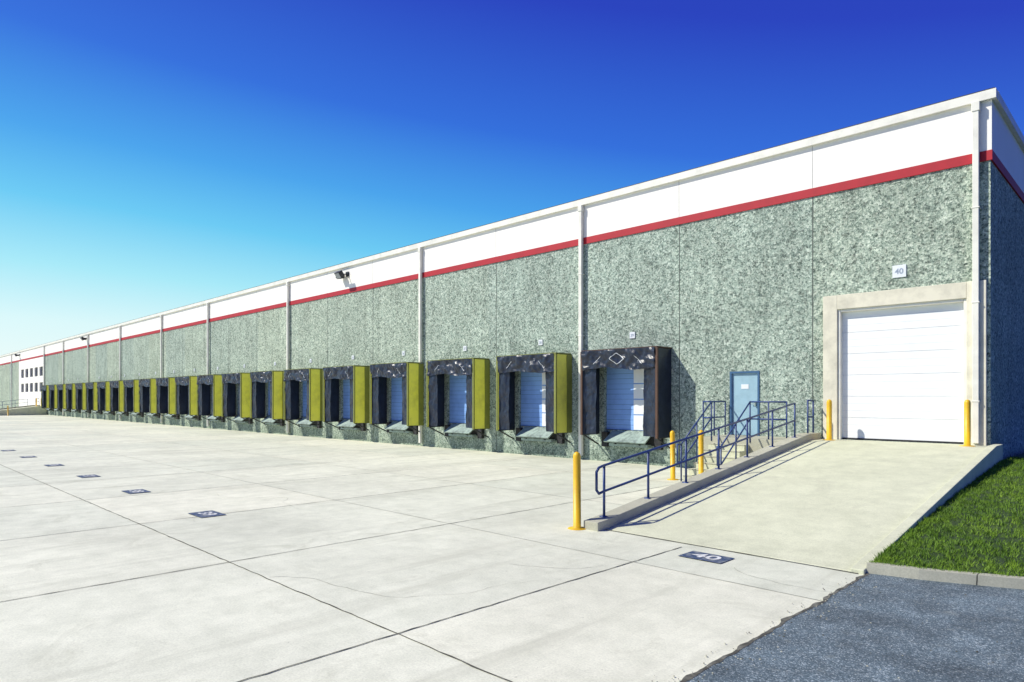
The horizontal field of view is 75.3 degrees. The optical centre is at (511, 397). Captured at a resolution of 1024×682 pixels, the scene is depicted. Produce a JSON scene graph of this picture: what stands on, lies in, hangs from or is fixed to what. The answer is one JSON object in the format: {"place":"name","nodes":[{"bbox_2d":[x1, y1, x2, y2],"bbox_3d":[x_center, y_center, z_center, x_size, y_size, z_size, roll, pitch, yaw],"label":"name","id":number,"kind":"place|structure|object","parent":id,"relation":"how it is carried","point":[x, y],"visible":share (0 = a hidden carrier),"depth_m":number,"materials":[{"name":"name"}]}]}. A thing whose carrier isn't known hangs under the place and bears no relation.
{"place":"outdoors","nodes":[
{"label":"outdoors","id":0,"kind":"place"},
{"bbox_2d":[0,415,861,681],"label":"concrete apron","id":1,"kind":"object","parent":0,"point":[634,621],"depth_m":8.85,"materials":[{"name":"beige concrete"}]},
{"bbox_2d":[0,405,46,415],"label":"loading ramp","id":2,"kind":"structure","parent":1,"relation":"on","point":[30,410],"depth_m":88.87,"materials":[{"name":"concrete"}]},
{"bbox_2d":[2,398,38,407],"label":"ramp handrail","id":3,"kind":"object","parent":2,"relation":"on","point":[17,403],"visible":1,"depth_m":91.69,"materials":[{"name":"white metal"}]},
{"bbox_2d":[45,464,61,465],"bbox_3d":[-15.600,2.286,22.608,0.720,0.004,0.480,0,0,45],"label":"painted bay number","id":4,"kind":"object","parent":1,"relation":"on","point":[54,465],"visible":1,"depth_m":22.47,"materials":[{"name":"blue paint"}]},
{"bbox_2d":[78,474,99,477],"bbox_3d":[-12.407,2.286,19.438,0.720,0.004,0.480,0,0,45],"label":"painted bay number","id":5,"kind":"object","parent":1,"relation":"on","point":[85,476],"visible":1,"depth_m":19.33,"materials":[{"name":"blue paint"}]},
{"bbox_2d":[123,489,150,493],"bbox_3d":[-9.214,2.286,16.267,0.720,0.004,0.480,0,0,45],"label":"painted bay number","id":6,"kind":"object","parent":1,"relation":"on","point":[135,491],"visible":1,"depth_m":16.23,"materials":[{"name":"blue paint"}]},
{"bbox_2d":[189,510,225,517],"bbox_3d":[-6.021,2.286,13.096,0.720,0.004,0.480,0,0,45],"label":"painted bay number","id":7,"kind":"object","parent":1,"relation":"on","point":[202,514],"visible":1,"depth_m":13.12,"materials":[{"name":"blue paint"}]},
{"bbox_2d":[0,416,857,681],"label":"pavement joints","id":8,"kind":"object","parent":1,"relation":"on","point":[386,534],"visible":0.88,"depth_m":9.19,"materials":[{"name":"grey concrete"}]},
{"bbox_2d":[568,452,585,529],"bbox_3d":[1.145,1.623,11.691,0.336,1.353,0.336,-1,-1,45],"label":"bollard","id":9,"kind":"object","parent":1,"relation":"on","point":[576,491],"visible":0.98,"depth_m":11.63,"materials":[{"name":"yellow metal"}]},
{"bbox_2d":[667,431,678,479],"bbox_3d":[4.524,1.609,18.687,0.336,1.383,0.336,-1,0,45],"label":"bollard","id":10,"kind":"object","parent":1,"relation":"on","point":[672,455],"visible":1,"depth_m":18.63,"materials":[{"name":"yellow metal"}]},
{"bbox_2d":[698,430,703,473],"bbox_3d":[5.118,1.583,17.959,0.336,1.433,0.336,0,0,45],"label":"bollard","id":11,"kind":"object","parent":1,"relation":"on","point":[701,451],"visible":0.62,"depth_m":17.90,"materials":[{"name":"yellow metal"}]},
{"bbox_2d":[678,551,733,562],"bbox_3d":[2.795,2.286,9.556,0.660,0.004,0.440,0,0,45],"label":"painted bay number","id":12,"kind":"object","parent":1,"relation":"on","point":[714,558],"visible":1,"depth_m":9.56,"materials":[{"name":"blue paint"}]},
{"bbox_2d":[683,435,787,479],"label":"entry stairs","id":13,"kind":"structure","parent":1,"relation":"on","point":[757,443],"depth_m":18.65,"materials":[{"name":"concrete"}]},
{"bbox_2d":[677,401,786,480],"bbox_3d":[6.377,1.197,18.683,2.524,2.219,3.344,0,0,45],"label":"stair handrail","id":14,"kind":"object","parent":13,"relation":"on","point":[725,439],"visible":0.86,"depth_m":18.46,"materials":[{"name":"blue metal"}]},
{"bbox_2d":[680,573,868,681],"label":"dirt seam","id":15,"kind":"object","parent":1,"relation":"on","point":[720,659],"visible":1,"depth_m":6.39,"materials":[{"name":"soil"}]},
{"bbox_2d":[584,432,1002,574],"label":"loading ramp","id":16,"kind":"structure","parent":1,"relation":"on","point":[811,498],"depth_m":12.38,"materials":[{"name":"concrete"}]},
{"bbox_2d":[595,400,813,517],"bbox_3d":[4.999,1.107,15.210,0.120,2.122,10.018,0,0,45],"label":"ramp handrail","id":17,"kind":"object","parent":16,"relation":"on","point":[647,475],"visible":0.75,"depth_m":13.81,"materials":[{"name":"blue metal"}]},
{"bbox_2d":[823,399,832,439],"bbox_3d":[8.660,0.594,18.115,0.336,1.113,0.336,0,-1,45],"label":"bollard","id":18,"kind":"object","parent":16,"relation":"on","point":[829,421],"visible":0.99,"depth_m":18.06,"materials":[{"name":"yellow metal"}]},
{"bbox_2d":[959,400,974,446],"bbox_3d":[10.873,0.594,15.847,0.336,1.113,0.336,0,-1,45],"label":"bollard","id":19,"kind":"object","parent":16,"relation":"on","point":[967,422],"visible":1,"depth_m":15.79,"materials":[{"name":"yellow metal"}]},
{"bbox_2d":[0,0,1023,355],"label":"sky","id":20,"kind":"structure","parent":0,"point":[157,156],"materials":[{"name":"blue"}]},
{"bbox_2d":[686,573,1023,681],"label":"asphalt road","id":21,"kind":"structure","parent":0,"point":[947,622],"depth_m":6.26,"materials":[{"name":"grey asphalt"}]},
{"bbox_2d":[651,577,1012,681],"bbox_3d":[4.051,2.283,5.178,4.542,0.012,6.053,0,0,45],"label":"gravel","id":22,"kind":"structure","parent":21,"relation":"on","point":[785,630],"depth_m":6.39,"materials":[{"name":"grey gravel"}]},
{"bbox_2d":[866,562,1023,588],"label":"kerb","id":23,"kind":"structure","parent":21,"relation":"on","point":[991,580],"depth_m":8.26,"materials":[{"name":"concrete"}]},
{"bbox_2d":[868,453,1023,576],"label":"grass verge","id":24,"kind":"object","parent":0,"point":[1012,538],"depth_m":9.81,"materials":[{"name":"plant"}]},
{"label":"ground","id":25,"kind":"structure","parent":0,"visible":0},
{"bbox_2d":[0,160,1023,467],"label":"aggregate walls","id":26,"kind":"structure","parent":25,"relation":"on","point":[712,302],"depth_m":22.03,"materials":[{"name":"grey concrete"}]},
{"bbox_2d":[19,357,42,405],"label":"office bay wall","id":27,"kind":"structure","parent":26,"relation":"attached to","point":[30,377],"depth_m":98.36,"materials":[{"name":"white paint"}]},
{"bbox_2d":[41,385,54,410],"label":"dock shelter","id":28,"kind":"object","parent":26,"relation":"attached to","point":[44,396],"visible":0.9,"depth_m":88.00,"materials":[{"name":"fabric"}]},
{"bbox_2d":[48,384,61,411],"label":"dock shelter","id":29,"kind":"object","parent":26,"relation":"attached to","point":[53,396],"visible":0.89,"depth_m":84.60,"materials":[{"name":"yellow fabric"}]},
{"bbox_2d":[57,384,70,411],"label":"dock shelter","id":30,"kind":"object","parent":26,"relation":"attached to","point":[61,396],"visible":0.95,"depth_m":81.82,"materials":[{"name":"yellow fabric"}]},
{"bbox_2d":[65,383,80,412],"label":"dock shelter","id":31,"kind":"object","parent":26,"relation":"attached to","point":[70,395],"visible":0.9,"depth_m":78.36,"materials":[{"name":"yellow fabric"}]},
{"bbox_2d":[75,383,90,413],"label":"dock shelter","id":32,"kind":"object","parent":26,"relation":"attached to","point":[80,396],"visible":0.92,"depth_m":75.18,"materials":[{"name":"yellow plastic"}]},
{"bbox_2d":[85,382,102,413],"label":"dock shelter","id":33,"kind":"object","parent":26,"relation":"attached to","point":[91,395],"visible":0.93,"depth_m":71.86,"materials":[{"name":"fabric"}]},
{"bbox_2d":[97,381,115,414],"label":"dock shelter","id":34,"kind":"object","parent":26,"relation":"attached to","point":[102,395],"visible":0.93,"depth_m":68.70,"materials":[{"name":"fabric"}]},
{"bbox_2d":[109,380,128,415],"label":"dock shelter","id":35,"kind":"object","parent":26,"relation":"attached to","point":[116,395],"visible":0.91,"depth_m":65.49,"materials":[{"name":"black fabric"}]},
{"bbox_2d":[123,379,143,416],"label":"dock shelter","id":36,"kind":"object","parent":26,"relation":"attached to","point":[131,395],"visible":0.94,"depth_m":61.90,"materials":[{"name":"fabric"}]},
{"bbox_2d":[139,378,159,417],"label":"dock shelter","id":37,"kind":"object","parent":26,"relation":"attached to","point":[147,395],"visible":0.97,"depth_m":58.71,"materials":[{"name":"fabric"}]},
{"bbox_2d":[156,377,180,418],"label":"dock shelter","id":38,"kind":"object","parent":26,"relation":"attached to","point":[165,395],"visible":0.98,"depth_m":55.51,"materials":[{"name":"black fabric"}]},
{"bbox_2d":[175,376,201,420],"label":"dock shelter","id":39,"kind":"object","parent":26,"relation":"attached to","point":[183,390],"visible":0.97,"depth_m":51.98,"materials":[{"name":"yellow plastic"}]},
{"bbox_2d":[197,374,225,421],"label":"dock shelter","id":40,"kind":"object","parent":26,"relation":"attached to","point":[204,382],"visible":0.96,"depth_m":48.48,"materials":[{"name":"fabric"}]},
{"bbox_2d":[221,372,253,423],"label":"dock shelter","id":41,"kind":"object","parent":26,"relation":"attached to","point":[230,381],"visible":0.95,"depth_m":45.18,"materials":[{"name":"black fabric"}]},
{"bbox_2d":[250,370,285,425],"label":"dock shelter","id":42,"kind":"object","parent":26,"relation":"attached to","point":[260,379],"visible":0.98,"depth_m":41.71,"materials":[{"name":"black fabric"}]},
{"bbox_2d":[284,368,323,427],"bbox_3d":[-12.258,0.030,38.946,3.220,3.440,1.006,0,0,45],"label":"dock shelter","id":43,"kind":"object","parent":26,"relation":"attached to","point":[313,377],"visible":0.98,"depth_m":38.28,"materials":[{"name":"black fabric"}]},
{"bbox_2d":[323,365,369,430],"bbox_3d":[-8.985,0.030,35.685,3.220,3.440,1.021,0,0,45],"label":"dock shelter","id":44,"kind":"object","parent":26,"relation":"attached to","point":[358,376],"visible":1,"depth_m":34.90,"materials":[{"name":"black fabric"}]},
{"bbox_2d":[370,362,423,433],"bbox_3d":[-5.704,0.030,32.432,3.220,3.440,1.013,0,0,45],"label":"dock shelter","id":45,"kind":"object","parent":26,"relation":"attached to","point":[411,374],"visible":1,"depth_m":31.64,"materials":[{"name":"fabric"}]},
{"bbox_2d":[6,146,812,466],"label":"panel joints","id":46,"kind":"object","parent":26,"relation":"attached to","point":[496,314],"visible":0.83,"depth_m":21.97,"materials":[{"name":"grey concrete"}]},
{"bbox_2d":[268,367,643,430],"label":"dock doors","id":47,"kind":"structure","parent":26,"relation":"attached to","point":[625,403],"depth_m":26.57,"materials":[{"name":"metal"}]},
{"bbox_2d":[426,358,489,438],"bbox_3d":[-2.437,0.030,29.193,3.220,3.440,1.006,0,0,45],"label":"dock shelter","id":48,"kind":"object","parent":26,"relation":"attached to","point":[476,371],"visible":1,"depth_m":28.44,"materials":[{"name":"black plastic"}]},
{"bbox_2d":[11,101,980,455],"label":"downspouts","id":49,"kind":"object","parent":26,"relation":"attached to","point":[975,207],"visible":0.88,"depth_m":16.11,"materials":[{"name":"beige metal"}]},
{"bbox_2d":[0,149,1023,364],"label":"red stripe","id":50,"kind":"object","parent":26,"relation":"on","point":[963,160],"visible":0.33,"depth_m":21.67,"materials":[{"name":"paint"}]},
{"bbox_2d":[0,100,1023,363],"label":"parapet band","id":51,"kind":"object","parent":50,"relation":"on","point":[920,142],"visible":0.33,"depth_m":21.78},
{"bbox_2d":[334,270,348,278],"bbox_3d":[-9.378,-6.682,36.240,0.860,0.436,0.716,0,0,45],"label":"wall floodlight","id":52,"kind":"object","parent":51,"relation":"attached to","point":[339,274],"depth_m":35.90,"materials":[{"name":"metal"}]},
{"bbox_2d":[0,87,1023,356],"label":"roof gutter","id":53,"kind":"object","parent":51,"relation":"on","point":[994,95],"visible":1,"depth_m":21.41,"materials":[{"name":"beige metal"}]},
{"bbox_2d":[496,352,571,443],"bbox_3d":[0.786,0.030,25.982,3.220,3.440,1.021,0,0,45],"label":"dock shelter","id":54,"kind":"object","parent":26,"relation":"attached to","point":[556,367],"visible":1,"depth_m":25.30,"materials":[{"name":"black fabric"}]},
{"bbox_2d":[580,346,671,449],"bbox_3d":[3.873,0.030,22.917,3.190,3.440,1.022,0,0,45],"label":"dock shelter","id":55,"kind":"object","parent":26,"relation":"attached to","point":[654,362],"visible":0.99,"depth_m":22.36,"materials":[{"name":"black plastic"}]},
{"bbox_2d":[630,332,634,338],"bbox_3d":[4.219,-2.200,23.265,0.220,0.220,0.030,0,0,45],"label":"dock number sign","id":56,"kind":"object","parent":26,"relation":"attached to","point":[632,334],"visible":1,"depth_m":23.25,"materials":[{"name":"white plastic"}]},
{"bbox_2d":[730,371,759,435],"bbox_3d":[7.179,0.165,20.421,0.950,1.970,0.142,0,0,45],"label":"personnel door","id":57,"kind":"structure","parent":26,"relation":"attached to","point":[744,388],"depth_m":20.43,"materials":[{"name":"blue metal"}]},
{"bbox_2d":[892,264,905,277],"bbox_3d":[10.144,-3.320,17.382,0.320,0.320,0.030,0,0,45],"label":"dock number sign","id":58,"kind":"object","parent":26,"relation":"attached to","point":[898,271],"visible":1,"depth_m":17.37,"materials":[{"name":"white plastic"}]},
{"bbox_2d":[823,280,986,445],"bbox_3d":[10.175,-0.840,17.420,3.790,4.020,0.240,0,0,45],"label":"door surround","id":59,"kind":"object","parent":26,"relation":"attached to","point":[835,307],"visible":0.81,"depth_m":17.38,"materials":[{"name":"concrete"}]},
{"bbox_2d":[842,302,963,443],"bbox_3d":[10.245,-0.620,17.505,2.870,3.560,0.080,0,0,45],"label":"overhead door","id":60,"kind":"structure","parent":59,"relation":"attached to","point":[902,374],"depth_m":17.42,"materials":[{"name":"white metal"}]}
]}

